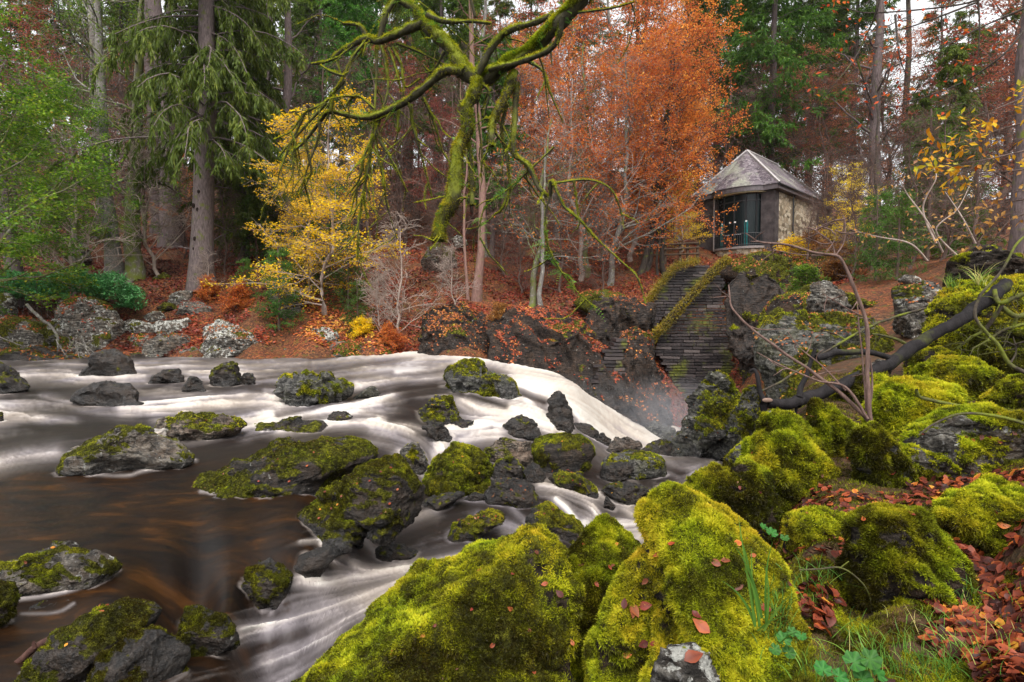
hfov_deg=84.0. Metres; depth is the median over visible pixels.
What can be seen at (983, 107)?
tree
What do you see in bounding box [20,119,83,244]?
tree
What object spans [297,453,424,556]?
boulder
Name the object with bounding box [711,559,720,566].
fallen leaf
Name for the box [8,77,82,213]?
tree
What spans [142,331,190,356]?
boulder
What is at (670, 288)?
retaining wall
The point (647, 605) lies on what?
fallen leaf
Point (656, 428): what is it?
boulder
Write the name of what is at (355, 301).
young fir
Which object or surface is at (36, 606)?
boulder
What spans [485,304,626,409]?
cliff
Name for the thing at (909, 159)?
twiggy shrub
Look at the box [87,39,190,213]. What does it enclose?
tree
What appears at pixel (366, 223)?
tree
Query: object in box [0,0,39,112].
conifer tree
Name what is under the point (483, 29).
tree
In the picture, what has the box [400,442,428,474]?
boulder
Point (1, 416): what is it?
boulder
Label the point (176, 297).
boulder
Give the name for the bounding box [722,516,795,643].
grass clump
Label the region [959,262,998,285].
grass clump
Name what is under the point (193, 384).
boulder
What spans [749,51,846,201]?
tree
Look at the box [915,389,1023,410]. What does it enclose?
dark stick
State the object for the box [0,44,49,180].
tree
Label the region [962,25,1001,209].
conifer tree
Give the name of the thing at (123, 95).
tree
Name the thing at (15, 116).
tree
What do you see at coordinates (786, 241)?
bush
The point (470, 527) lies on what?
boulder
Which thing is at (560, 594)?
fallen leaf
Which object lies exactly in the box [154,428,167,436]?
boulder
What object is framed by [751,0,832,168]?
conifer tree
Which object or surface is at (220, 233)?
twiggy shrub
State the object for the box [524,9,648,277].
tree
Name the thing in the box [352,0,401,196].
conifer tree
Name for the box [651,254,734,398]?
retaining wall
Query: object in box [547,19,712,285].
tree
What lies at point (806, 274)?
bush
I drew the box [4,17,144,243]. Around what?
tree
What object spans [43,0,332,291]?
conifer tree
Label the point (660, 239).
tree
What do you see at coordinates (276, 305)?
young fir
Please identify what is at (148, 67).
tree
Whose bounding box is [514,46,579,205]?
tree
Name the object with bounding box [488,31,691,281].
tree
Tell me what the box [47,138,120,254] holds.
twiggy shrub
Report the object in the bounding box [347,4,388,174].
conifer tree
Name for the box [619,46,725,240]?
tree
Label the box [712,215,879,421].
leafless sapling
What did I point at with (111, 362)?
boulder
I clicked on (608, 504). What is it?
boulder
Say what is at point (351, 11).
conifer tree
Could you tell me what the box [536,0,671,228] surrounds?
tree
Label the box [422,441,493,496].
boulder
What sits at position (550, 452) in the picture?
boulder
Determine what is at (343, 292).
young fir
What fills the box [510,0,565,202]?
conifer tree
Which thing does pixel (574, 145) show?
tree
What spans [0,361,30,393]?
boulder
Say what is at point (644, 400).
cliff
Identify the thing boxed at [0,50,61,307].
tree
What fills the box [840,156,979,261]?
birch sapling
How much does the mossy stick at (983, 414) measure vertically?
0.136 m
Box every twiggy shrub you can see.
[1,158,50,267]
[22,157,96,269]
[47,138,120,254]
[159,169,191,258]
[184,176,251,275]
[418,181,461,287]
[477,151,530,274]
[491,186,549,292]
[517,173,597,291]
[575,188,634,290]
[678,150,722,244]
[782,183,834,263]
[800,146,852,246]
[818,154,900,280]
[839,131,917,270]
[867,108,975,268]
[900,83,993,260]
[916,78,1015,245]
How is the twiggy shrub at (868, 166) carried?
on the ground at (310, 348)
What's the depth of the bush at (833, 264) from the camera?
27.72 m
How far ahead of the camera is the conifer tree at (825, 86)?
93.92 m
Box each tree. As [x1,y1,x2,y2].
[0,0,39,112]
[0,0,58,174]
[0,0,62,141]
[0,0,119,235]
[0,0,128,314]
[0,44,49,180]
[0,48,62,236]
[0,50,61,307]
[0,69,185,295]
[1,0,185,280]
[1,117,153,296]
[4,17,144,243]
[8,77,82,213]
[19,0,90,149]
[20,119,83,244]
[26,0,91,174]
[39,0,148,238]
[39,0,220,282]
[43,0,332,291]
[46,0,146,134]
[69,96,217,275]
[70,0,144,201]
[70,23,191,240]
[71,74,149,211]
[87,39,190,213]
[107,63,146,161]
[111,4,173,189]
[118,96,215,218]
[144,0,161,233]
[147,0,187,248]
[151,154,223,227]
[162,0,197,181]
[165,85,281,258]
[166,3,182,26]
[177,0,299,261]
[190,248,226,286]
[195,2,295,36]
[200,72,409,314]
[215,0,300,234]
[246,1,328,257]
[248,137,363,309]
[258,0,324,237]
[260,0,646,321]
[265,67,362,244]
[273,20,389,234]
[274,0,323,176]
[275,0,378,197]
[275,33,332,163]
[278,0,332,184]
[292,0,418,230]
[300,4,379,216]
[302,43,431,248]
[326,19,405,207]
[346,36,462,239]
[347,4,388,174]
[347,63,458,243]
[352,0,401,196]
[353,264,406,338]
[355,211,447,342]
[361,0,446,194]
[369,0,447,212]
[370,52,439,229]
[389,0,481,214]
[389,63,513,300]
[405,92,478,244]
[407,47,475,213]
[411,61,478,240]
[414,0,457,180]
[424,0,485,192]
[426,0,519,301]
[427,40,504,234]
[431,242,480,303]
[448,69,565,248]
[454,0,497,154]
[461,33,534,257]
[465,110,527,220]
[467,0,593,241]
[473,0,508,256]
[474,1,614,238]
[477,0,532,209]
[487,60,554,192]
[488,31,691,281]
[490,122,619,305]
[496,75,574,240]
[500,118,597,307]
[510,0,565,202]
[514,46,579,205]
[520,0,622,211]
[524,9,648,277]
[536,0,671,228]
[546,74,610,226]
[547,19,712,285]
[551,76,660,241]
[553,0,620,201]
[572,0,722,219]
[578,12,712,261]
[599,0,663,194]
[600,13,738,270]
[603,0,744,242]
[608,0,739,274]
[612,129,709,275]
[615,0,753,274]
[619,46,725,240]
[623,2,718,198]
[646,28,736,228]
[651,0,785,205]
[658,168,710,251]
[677,35,780,203]
[681,0,726,187]
[681,0,730,209]
[697,0,853,176]
[714,30,829,180]
[717,61,823,184]
[722,0,758,151]
[723,0,770,98]
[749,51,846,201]
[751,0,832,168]
[762,31,796,154]
[773,42,890,245]
[774,68,862,200]
[775,0,866,181]
[778,61,883,245]
[790,28,928,249]
[804,0,870,217]
[805,0,905,232]
[813,0,864,192]
[816,9,943,242]
[818,161,885,249]
[827,0,925,254]
[828,45,929,214]
[851,0,936,240]
[855,84,925,214]
[880,67,961,192]
[885,45,1000,215]
[889,0,1021,245]
[889,88,943,249]
[899,0,979,220]
[910,42,1006,256]
[916,70,1003,249]
[928,0,1021,227]
[938,54,1014,242]
[942,8,991,199]
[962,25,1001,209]
[963,92,1014,238]
[965,0,1023,253]
[968,79,1015,234]
[974,0,1021,226]
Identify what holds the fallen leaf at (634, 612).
on the boulder at (616, 632)
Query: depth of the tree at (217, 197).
37.17 m
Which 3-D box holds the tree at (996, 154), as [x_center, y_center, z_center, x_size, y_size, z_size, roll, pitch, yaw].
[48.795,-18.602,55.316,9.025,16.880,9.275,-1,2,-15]
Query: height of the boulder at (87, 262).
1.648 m
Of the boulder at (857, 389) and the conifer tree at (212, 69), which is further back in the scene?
the conifer tree at (212, 69)
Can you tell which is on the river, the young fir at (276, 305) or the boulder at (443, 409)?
the boulder at (443, 409)
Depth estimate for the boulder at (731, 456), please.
6.62 m
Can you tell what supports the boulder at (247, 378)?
on the river
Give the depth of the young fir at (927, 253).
31.31 m
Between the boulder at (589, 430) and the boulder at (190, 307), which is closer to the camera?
the boulder at (589, 430)
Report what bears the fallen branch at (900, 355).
on the boulder at (857, 389)
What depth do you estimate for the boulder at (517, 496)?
8.02 m
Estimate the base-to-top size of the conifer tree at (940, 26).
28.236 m
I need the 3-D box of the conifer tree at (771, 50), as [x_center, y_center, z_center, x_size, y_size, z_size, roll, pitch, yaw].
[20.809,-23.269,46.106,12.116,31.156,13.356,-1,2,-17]
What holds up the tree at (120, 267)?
on the ground at (310, 348)
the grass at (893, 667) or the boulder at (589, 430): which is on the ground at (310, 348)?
the grass at (893, 667)
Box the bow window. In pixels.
[717,193,760,247]
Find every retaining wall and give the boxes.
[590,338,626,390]
[645,255,709,326]
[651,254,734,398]
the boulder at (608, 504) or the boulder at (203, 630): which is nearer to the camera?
the boulder at (203, 630)
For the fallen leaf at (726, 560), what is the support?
on the boulder at (701, 530)
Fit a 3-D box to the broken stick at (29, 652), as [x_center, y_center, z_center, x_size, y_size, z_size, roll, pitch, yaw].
[-2.816,1.857,3.371,0.517,0.310,0.057,0,2,0]
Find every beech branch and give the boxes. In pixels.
[796,0,1023,127]
[913,79,1023,195]
[924,157,1023,252]
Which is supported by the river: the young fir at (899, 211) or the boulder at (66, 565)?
the boulder at (66, 565)
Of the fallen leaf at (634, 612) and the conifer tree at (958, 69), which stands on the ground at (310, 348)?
the conifer tree at (958, 69)
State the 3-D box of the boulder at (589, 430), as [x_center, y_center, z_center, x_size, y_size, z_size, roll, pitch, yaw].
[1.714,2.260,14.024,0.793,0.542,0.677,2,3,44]
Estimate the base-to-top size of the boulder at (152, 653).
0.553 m
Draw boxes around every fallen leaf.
[556,590,563,597]
[621,598,626,608]
[631,604,638,617]
[639,601,651,609]
[639,640,647,647]
[684,649,702,662]
[692,610,701,617]
[693,618,709,632]
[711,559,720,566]
[720,557,730,561]
[997,522,1010,528]
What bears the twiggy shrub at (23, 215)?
on the ground at (310, 348)
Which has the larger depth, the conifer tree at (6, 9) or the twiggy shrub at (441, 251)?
the conifer tree at (6, 9)
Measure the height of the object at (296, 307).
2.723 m
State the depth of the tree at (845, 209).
36.45 m
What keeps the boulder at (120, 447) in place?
on the river
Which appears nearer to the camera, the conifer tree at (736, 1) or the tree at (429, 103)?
the tree at (429, 103)
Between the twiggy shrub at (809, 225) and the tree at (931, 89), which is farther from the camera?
the tree at (931, 89)
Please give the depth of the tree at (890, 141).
54.87 m
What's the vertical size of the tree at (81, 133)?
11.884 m
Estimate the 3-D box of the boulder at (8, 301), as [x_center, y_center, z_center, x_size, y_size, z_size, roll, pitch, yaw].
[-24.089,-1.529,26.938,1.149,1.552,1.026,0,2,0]
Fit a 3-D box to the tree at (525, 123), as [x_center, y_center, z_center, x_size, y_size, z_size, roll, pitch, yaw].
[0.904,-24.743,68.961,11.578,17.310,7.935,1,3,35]
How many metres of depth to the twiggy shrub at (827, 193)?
36.48 m
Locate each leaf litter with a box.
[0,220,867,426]
[775,457,1023,681]
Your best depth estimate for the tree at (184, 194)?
39.41 m
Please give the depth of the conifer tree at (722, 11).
57.51 m
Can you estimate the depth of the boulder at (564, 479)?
9.05 m
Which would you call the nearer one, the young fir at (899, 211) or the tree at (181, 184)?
the young fir at (899, 211)
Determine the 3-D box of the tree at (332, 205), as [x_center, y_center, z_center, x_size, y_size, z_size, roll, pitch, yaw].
[-10.037,-6.879,28.030,10.450,11.674,7.399,0,2,0]
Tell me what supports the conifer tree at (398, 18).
on the ground at (310, 348)
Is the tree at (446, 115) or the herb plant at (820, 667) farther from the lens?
the tree at (446, 115)
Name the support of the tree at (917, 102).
on the ground at (310, 348)
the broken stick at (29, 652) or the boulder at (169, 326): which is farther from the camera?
the boulder at (169, 326)
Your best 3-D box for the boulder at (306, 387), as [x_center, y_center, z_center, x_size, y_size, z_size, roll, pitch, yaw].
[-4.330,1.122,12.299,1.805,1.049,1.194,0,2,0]
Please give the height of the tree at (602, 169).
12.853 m
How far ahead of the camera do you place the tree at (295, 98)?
60.30 m
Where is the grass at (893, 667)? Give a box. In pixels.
[752,552,1023,681]
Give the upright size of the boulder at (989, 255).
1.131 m
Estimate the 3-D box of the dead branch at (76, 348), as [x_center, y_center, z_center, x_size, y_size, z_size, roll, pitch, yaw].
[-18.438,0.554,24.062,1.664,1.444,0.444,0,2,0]
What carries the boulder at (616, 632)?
on the ground at (310, 348)
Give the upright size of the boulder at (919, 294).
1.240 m
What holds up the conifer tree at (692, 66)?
on the ground at (310, 348)
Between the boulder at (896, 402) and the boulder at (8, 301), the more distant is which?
the boulder at (8, 301)
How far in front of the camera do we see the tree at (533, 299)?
29.53 m
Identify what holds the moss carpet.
on the ground at (310, 348)
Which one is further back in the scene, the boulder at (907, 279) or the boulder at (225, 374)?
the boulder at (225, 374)
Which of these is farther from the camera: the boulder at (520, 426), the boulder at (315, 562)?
the boulder at (520, 426)
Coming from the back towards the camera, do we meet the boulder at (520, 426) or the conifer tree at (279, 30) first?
the conifer tree at (279, 30)
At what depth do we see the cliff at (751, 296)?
25.35 m
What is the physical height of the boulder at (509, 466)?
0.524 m
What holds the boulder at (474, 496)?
on the river
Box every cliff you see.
[417,300,490,354]
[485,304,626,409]
[580,294,657,344]
[601,326,673,426]
[715,249,867,285]
[724,270,784,384]
[757,282,877,324]
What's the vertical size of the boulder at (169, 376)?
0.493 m
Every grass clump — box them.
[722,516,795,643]
[938,270,990,290]
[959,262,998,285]
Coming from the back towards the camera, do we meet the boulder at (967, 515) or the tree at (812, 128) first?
the tree at (812, 128)
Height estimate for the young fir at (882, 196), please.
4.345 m
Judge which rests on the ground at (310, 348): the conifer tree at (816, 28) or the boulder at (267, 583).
the conifer tree at (816, 28)
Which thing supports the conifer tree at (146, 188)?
on the ground at (310, 348)
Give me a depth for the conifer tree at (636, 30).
68.56 m
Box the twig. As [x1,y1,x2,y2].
[798,561,871,602]
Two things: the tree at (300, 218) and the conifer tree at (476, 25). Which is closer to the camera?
the tree at (300, 218)
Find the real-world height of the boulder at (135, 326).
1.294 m
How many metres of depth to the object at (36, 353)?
23.38 m
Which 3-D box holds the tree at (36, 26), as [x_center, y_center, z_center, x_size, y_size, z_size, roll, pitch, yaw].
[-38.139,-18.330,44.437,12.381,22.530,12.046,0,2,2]
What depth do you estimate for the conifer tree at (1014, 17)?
62.19 m
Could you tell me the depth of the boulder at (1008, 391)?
5.24 m
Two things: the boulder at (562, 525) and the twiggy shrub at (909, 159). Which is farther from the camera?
the twiggy shrub at (909, 159)
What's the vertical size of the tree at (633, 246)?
14.411 m
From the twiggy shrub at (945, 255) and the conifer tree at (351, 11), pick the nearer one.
the twiggy shrub at (945, 255)
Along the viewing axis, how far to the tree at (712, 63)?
39.62 m
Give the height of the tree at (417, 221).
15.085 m
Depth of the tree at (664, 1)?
52.75 m
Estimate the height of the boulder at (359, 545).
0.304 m
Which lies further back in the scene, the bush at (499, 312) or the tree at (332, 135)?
the tree at (332, 135)
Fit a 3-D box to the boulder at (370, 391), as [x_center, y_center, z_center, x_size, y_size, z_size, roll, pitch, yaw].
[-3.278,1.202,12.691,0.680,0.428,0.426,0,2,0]
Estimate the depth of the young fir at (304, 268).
30.19 m
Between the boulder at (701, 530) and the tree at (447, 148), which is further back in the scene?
the tree at (447, 148)
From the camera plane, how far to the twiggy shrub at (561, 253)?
30.82 m
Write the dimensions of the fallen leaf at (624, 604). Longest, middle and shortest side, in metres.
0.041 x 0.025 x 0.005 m
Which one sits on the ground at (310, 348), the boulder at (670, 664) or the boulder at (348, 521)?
the boulder at (670, 664)
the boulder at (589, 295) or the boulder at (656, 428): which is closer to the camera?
the boulder at (656, 428)
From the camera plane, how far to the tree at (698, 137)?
48.23 m
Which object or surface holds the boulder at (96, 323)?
on the ground at (310, 348)
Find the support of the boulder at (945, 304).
on the ground at (310, 348)
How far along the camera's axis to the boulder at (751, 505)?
3.54 m
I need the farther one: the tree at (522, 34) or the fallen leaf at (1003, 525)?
the tree at (522, 34)
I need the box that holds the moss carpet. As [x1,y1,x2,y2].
[768,372,1023,681]
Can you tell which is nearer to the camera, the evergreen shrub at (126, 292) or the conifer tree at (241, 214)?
the evergreen shrub at (126, 292)
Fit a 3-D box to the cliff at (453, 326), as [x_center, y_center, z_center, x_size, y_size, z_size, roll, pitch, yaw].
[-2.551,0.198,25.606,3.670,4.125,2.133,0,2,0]
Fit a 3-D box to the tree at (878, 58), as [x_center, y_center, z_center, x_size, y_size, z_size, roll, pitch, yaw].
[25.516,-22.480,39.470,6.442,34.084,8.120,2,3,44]
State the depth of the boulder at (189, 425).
9.24 m
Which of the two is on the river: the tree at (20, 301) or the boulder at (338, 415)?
the boulder at (338, 415)
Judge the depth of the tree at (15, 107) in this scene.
23.88 m
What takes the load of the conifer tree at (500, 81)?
on the ground at (310, 348)
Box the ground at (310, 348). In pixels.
[0,144,1023,681]
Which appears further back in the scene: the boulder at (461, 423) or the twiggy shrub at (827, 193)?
the twiggy shrub at (827, 193)
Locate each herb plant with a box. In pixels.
[760,523,789,541]
[769,626,806,660]
[813,660,848,681]
[842,647,887,681]
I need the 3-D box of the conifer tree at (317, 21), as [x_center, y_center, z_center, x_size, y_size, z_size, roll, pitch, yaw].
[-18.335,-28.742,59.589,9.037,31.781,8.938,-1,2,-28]
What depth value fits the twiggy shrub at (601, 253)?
30.84 m
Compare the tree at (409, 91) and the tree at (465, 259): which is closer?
the tree at (465, 259)
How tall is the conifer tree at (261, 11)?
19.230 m
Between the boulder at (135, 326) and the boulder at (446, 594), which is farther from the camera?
the boulder at (135, 326)
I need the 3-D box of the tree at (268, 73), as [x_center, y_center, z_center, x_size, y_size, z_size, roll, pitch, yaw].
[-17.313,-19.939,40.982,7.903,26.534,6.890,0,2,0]
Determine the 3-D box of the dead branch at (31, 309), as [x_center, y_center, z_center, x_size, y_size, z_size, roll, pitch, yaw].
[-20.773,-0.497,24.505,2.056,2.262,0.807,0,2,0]
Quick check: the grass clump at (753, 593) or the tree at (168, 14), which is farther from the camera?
the tree at (168, 14)
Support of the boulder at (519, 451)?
on the river
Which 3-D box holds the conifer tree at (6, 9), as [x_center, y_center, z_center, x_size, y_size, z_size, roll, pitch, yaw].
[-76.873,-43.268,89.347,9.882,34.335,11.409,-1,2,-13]
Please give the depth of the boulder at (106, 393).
11.72 m
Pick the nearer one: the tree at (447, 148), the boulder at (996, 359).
the boulder at (996, 359)
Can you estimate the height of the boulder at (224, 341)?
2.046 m
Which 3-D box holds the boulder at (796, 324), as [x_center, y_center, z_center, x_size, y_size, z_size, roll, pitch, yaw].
[5.811,0.546,10.376,2.528,2.318,2.354,0,2,0]
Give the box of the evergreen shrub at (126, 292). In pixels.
[0,266,147,319]
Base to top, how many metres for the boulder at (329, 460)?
0.804 m
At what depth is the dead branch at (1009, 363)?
4.50 m
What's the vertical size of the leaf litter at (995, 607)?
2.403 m
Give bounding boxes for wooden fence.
[636,242,699,265]
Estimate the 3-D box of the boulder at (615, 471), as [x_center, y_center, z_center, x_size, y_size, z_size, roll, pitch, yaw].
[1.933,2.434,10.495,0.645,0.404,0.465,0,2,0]
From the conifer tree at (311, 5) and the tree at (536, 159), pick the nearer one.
the tree at (536, 159)
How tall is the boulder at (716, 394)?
2.507 m
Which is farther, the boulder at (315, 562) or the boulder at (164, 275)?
the boulder at (164, 275)
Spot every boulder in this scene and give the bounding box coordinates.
[0,292,18,315]
[0,314,52,348]
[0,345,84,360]
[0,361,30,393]
[0,412,3,421]
[0,540,123,595]
[0,579,20,626]
[14,597,161,681]
[28,600,67,610]
[43,294,127,356]
[55,423,194,475]
[70,380,143,406]
[71,242,92,267]
[78,348,136,375]
[85,624,190,681]
[124,319,154,333]
[127,331,151,346]
[127,352,144,357]
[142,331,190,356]
[143,311,165,321]
[148,368,184,383]
[152,272,170,279]
[153,318,190,333]
[153,410,247,440]
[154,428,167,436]
[156,302,176,312]
[167,290,192,305]
[175,299,212,314]
[176,604,240,656]
[178,346,198,352]
[181,376,205,391]
[191,435,377,498]
[198,324,261,357]
[202,319,238,337]
[209,361,241,386]
[241,372,255,384]
[241,557,294,609]
[254,416,327,432]
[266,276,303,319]
[272,369,354,406]
[291,523,586,681]
[293,546,337,577]
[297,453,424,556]
[312,325,338,341]
[326,339,392,356]
[327,411,352,420]
[353,386,379,398]
[353,536,365,548]
[375,542,418,561]
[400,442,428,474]
[418,394,460,424]
[421,243,456,271]
[421,419,451,442]
[421,491,464,510]
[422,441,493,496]
[443,357,521,399]
[447,508,504,542]
[451,235,468,247]
[451,418,473,427]
[464,492,484,500]
[483,437,533,466]
[484,477,539,508]
[491,455,525,479]
[502,414,541,440]
[523,461,545,482]
[525,501,584,544]
[531,432,595,473]
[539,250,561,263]
[546,390,574,429]
[548,469,598,498]
[552,416,572,432]
[567,512,640,681]
[572,288,623,314]
[574,422,598,438]
[582,543,657,681]
[595,432,611,446]
[600,461,633,481]
[601,449,666,479]
[601,481,649,504]
[603,496,614,510]
[606,436,642,452]
[633,479,811,681]
[641,438,672,455]
[645,420,676,441]
[650,642,720,681]
[670,369,741,461]
[683,460,731,503]
[716,457,783,546]
[722,441,741,467]
[734,384,761,443]
[736,407,840,528]
[752,309,894,410]
[779,505,845,560]
[805,397,858,457]
[806,280,852,313]
[829,364,889,405]
[832,501,982,613]
[843,420,920,487]
[857,374,969,432]
[872,359,893,375]
[890,401,1023,480]
[891,277,941,338]
[897,275,921,284]
[902,344,967,375]
[911,353,1005,401]
[921,273,1023,354]
[929,472,1023,558]
[942,244,1023,287]
[968,311,1023,374]
[975,373,1023,408]
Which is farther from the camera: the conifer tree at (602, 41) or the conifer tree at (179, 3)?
the conifer tree at (179, 3)
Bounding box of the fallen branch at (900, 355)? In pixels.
[749,278,1013,413]
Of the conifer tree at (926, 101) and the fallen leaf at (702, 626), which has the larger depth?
the conifer tree at (926, 101)
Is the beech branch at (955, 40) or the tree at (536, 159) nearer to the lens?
the beech branch at (955, 40)
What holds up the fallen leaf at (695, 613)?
on the boulder at (701, 530)
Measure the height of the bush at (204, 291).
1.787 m
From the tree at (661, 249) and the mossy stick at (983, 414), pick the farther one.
the tree at (661, 249)
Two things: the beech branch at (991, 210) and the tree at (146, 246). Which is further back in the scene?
the tree at (146, 246)
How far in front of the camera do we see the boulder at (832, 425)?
4.12 m
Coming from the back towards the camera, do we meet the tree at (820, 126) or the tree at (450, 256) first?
the tree at (820, 126)
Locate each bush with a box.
[194,274,226,303]
[217,279,254,312]
[346,315,375,339]
[373,321,409,350]
[487,301,508,320]
[773,232,810,256]
[780,261,830,291]
[798,227,829,253]
[816,242,866,280]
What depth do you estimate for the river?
6.82 m
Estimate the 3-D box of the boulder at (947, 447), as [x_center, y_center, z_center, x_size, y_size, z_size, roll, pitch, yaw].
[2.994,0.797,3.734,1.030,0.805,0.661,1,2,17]
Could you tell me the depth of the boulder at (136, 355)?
25.23 m
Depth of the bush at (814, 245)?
34.43 m
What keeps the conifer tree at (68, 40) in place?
on the ground at (310, 348)
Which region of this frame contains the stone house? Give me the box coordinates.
[691,149,829,256]
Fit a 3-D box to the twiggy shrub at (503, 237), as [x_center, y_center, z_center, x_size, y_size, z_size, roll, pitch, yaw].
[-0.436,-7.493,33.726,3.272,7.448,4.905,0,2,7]
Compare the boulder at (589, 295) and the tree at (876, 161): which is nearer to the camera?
the boulder at (589, 295)
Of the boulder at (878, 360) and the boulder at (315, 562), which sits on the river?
the boulder at (315, 562)
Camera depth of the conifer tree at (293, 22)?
68.73 m
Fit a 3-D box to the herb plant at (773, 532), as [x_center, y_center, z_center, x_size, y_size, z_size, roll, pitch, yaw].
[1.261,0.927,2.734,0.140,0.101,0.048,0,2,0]
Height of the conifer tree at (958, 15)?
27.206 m
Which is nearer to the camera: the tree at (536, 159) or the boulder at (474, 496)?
the boulder at (474, 496)
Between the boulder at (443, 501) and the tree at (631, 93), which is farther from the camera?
the tree at (631, 93)
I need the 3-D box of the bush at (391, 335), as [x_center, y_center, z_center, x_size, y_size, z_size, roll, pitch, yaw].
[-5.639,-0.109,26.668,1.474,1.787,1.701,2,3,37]
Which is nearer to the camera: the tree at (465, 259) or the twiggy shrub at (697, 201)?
the tree at (465, 259)
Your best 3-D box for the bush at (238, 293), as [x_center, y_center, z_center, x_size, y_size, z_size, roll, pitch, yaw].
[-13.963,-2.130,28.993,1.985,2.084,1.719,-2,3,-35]
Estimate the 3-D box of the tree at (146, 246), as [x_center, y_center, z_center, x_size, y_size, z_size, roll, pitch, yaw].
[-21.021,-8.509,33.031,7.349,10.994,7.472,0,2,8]
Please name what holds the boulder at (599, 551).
on the ground at (310, 348)
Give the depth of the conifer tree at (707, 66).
65.75 m
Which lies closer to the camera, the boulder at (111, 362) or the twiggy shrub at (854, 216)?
the boulder at (111, 362)
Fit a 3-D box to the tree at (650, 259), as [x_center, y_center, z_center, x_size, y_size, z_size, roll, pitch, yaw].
[8.982,-11.621,33.298,7.940,15.426,7.982,0,2,0]
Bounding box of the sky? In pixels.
[0,0,1021,205]
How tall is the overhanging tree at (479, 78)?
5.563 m
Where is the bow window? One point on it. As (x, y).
(747, 217)
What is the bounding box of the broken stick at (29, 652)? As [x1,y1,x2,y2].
[14,637,46,662]
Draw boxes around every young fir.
[221,194,283,266]
[227,258,259,302]
[249,247,306,331]
[266,209,331,298]
[276,165,359,282]
[316,223,376,310]
[338,279,375,333]
[837,190,910,286]
[856,189,932,281]
[863,101,1003,261]
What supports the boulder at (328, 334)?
on the ground at (310, 348)
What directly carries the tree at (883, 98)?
on the ground at (310, 348)
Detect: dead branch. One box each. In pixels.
[0,303,58,350]
[55,337,93,358]
[937,284,1023,355]
[973,236,1023,373]
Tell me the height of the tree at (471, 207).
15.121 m
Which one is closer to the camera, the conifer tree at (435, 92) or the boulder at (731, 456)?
the boulder at (731, 456)
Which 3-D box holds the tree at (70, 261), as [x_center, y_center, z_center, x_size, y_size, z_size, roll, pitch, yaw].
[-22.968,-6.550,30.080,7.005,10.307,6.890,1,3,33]
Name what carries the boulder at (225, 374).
on the river
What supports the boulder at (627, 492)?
in the river
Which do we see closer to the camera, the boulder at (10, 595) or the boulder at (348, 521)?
the boulder at (10, 595)
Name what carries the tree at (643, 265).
on the ground at (310, 348)
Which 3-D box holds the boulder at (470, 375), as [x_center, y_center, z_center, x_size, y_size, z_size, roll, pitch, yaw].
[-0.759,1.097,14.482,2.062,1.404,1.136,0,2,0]
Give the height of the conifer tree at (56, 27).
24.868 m
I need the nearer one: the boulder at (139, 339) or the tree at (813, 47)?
the boulder at (139, 339)
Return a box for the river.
[0,351,722,681]
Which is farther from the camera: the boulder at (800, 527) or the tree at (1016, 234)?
the tree at (1016, 234)
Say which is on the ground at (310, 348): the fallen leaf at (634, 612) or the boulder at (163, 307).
the boulder at (163, 307)
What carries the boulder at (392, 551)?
on the river
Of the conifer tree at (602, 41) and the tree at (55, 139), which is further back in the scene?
the conifer tree at (602, 41)
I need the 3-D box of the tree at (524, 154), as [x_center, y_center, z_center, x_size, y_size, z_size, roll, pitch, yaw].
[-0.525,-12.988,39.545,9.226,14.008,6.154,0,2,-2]
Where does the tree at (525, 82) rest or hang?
on the ground at (310, 348)
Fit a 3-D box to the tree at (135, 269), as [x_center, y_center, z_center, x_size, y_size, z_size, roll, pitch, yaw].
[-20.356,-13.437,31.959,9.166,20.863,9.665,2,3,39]
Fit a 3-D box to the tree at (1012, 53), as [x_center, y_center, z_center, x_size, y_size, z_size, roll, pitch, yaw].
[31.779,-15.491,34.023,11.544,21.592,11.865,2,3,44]
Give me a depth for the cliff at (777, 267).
31.70 m
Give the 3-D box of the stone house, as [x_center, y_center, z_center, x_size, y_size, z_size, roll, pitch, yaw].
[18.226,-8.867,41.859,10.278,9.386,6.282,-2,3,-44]
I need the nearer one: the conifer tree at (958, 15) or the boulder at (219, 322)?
the boulder at (219, 322)
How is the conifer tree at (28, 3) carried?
on the ground at (310, 348)
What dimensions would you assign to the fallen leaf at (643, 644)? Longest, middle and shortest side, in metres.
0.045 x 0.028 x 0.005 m
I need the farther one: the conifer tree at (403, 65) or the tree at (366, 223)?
the conifer tree at (403, 65)
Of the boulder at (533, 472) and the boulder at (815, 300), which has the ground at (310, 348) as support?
the boulder at (815, 300)
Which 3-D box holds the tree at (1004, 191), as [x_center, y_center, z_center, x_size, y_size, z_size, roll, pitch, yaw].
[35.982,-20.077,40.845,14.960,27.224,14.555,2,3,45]
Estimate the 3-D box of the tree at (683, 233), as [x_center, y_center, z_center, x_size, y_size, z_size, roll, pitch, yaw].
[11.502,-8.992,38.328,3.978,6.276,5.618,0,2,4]
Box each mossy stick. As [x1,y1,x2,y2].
[762,307,926,390]
[918,412,1023,435]
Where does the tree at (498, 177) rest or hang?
on the ground at (310, 348)
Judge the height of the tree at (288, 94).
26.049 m
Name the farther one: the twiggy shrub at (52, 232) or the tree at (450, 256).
the twiggy shrub at (52, 232)

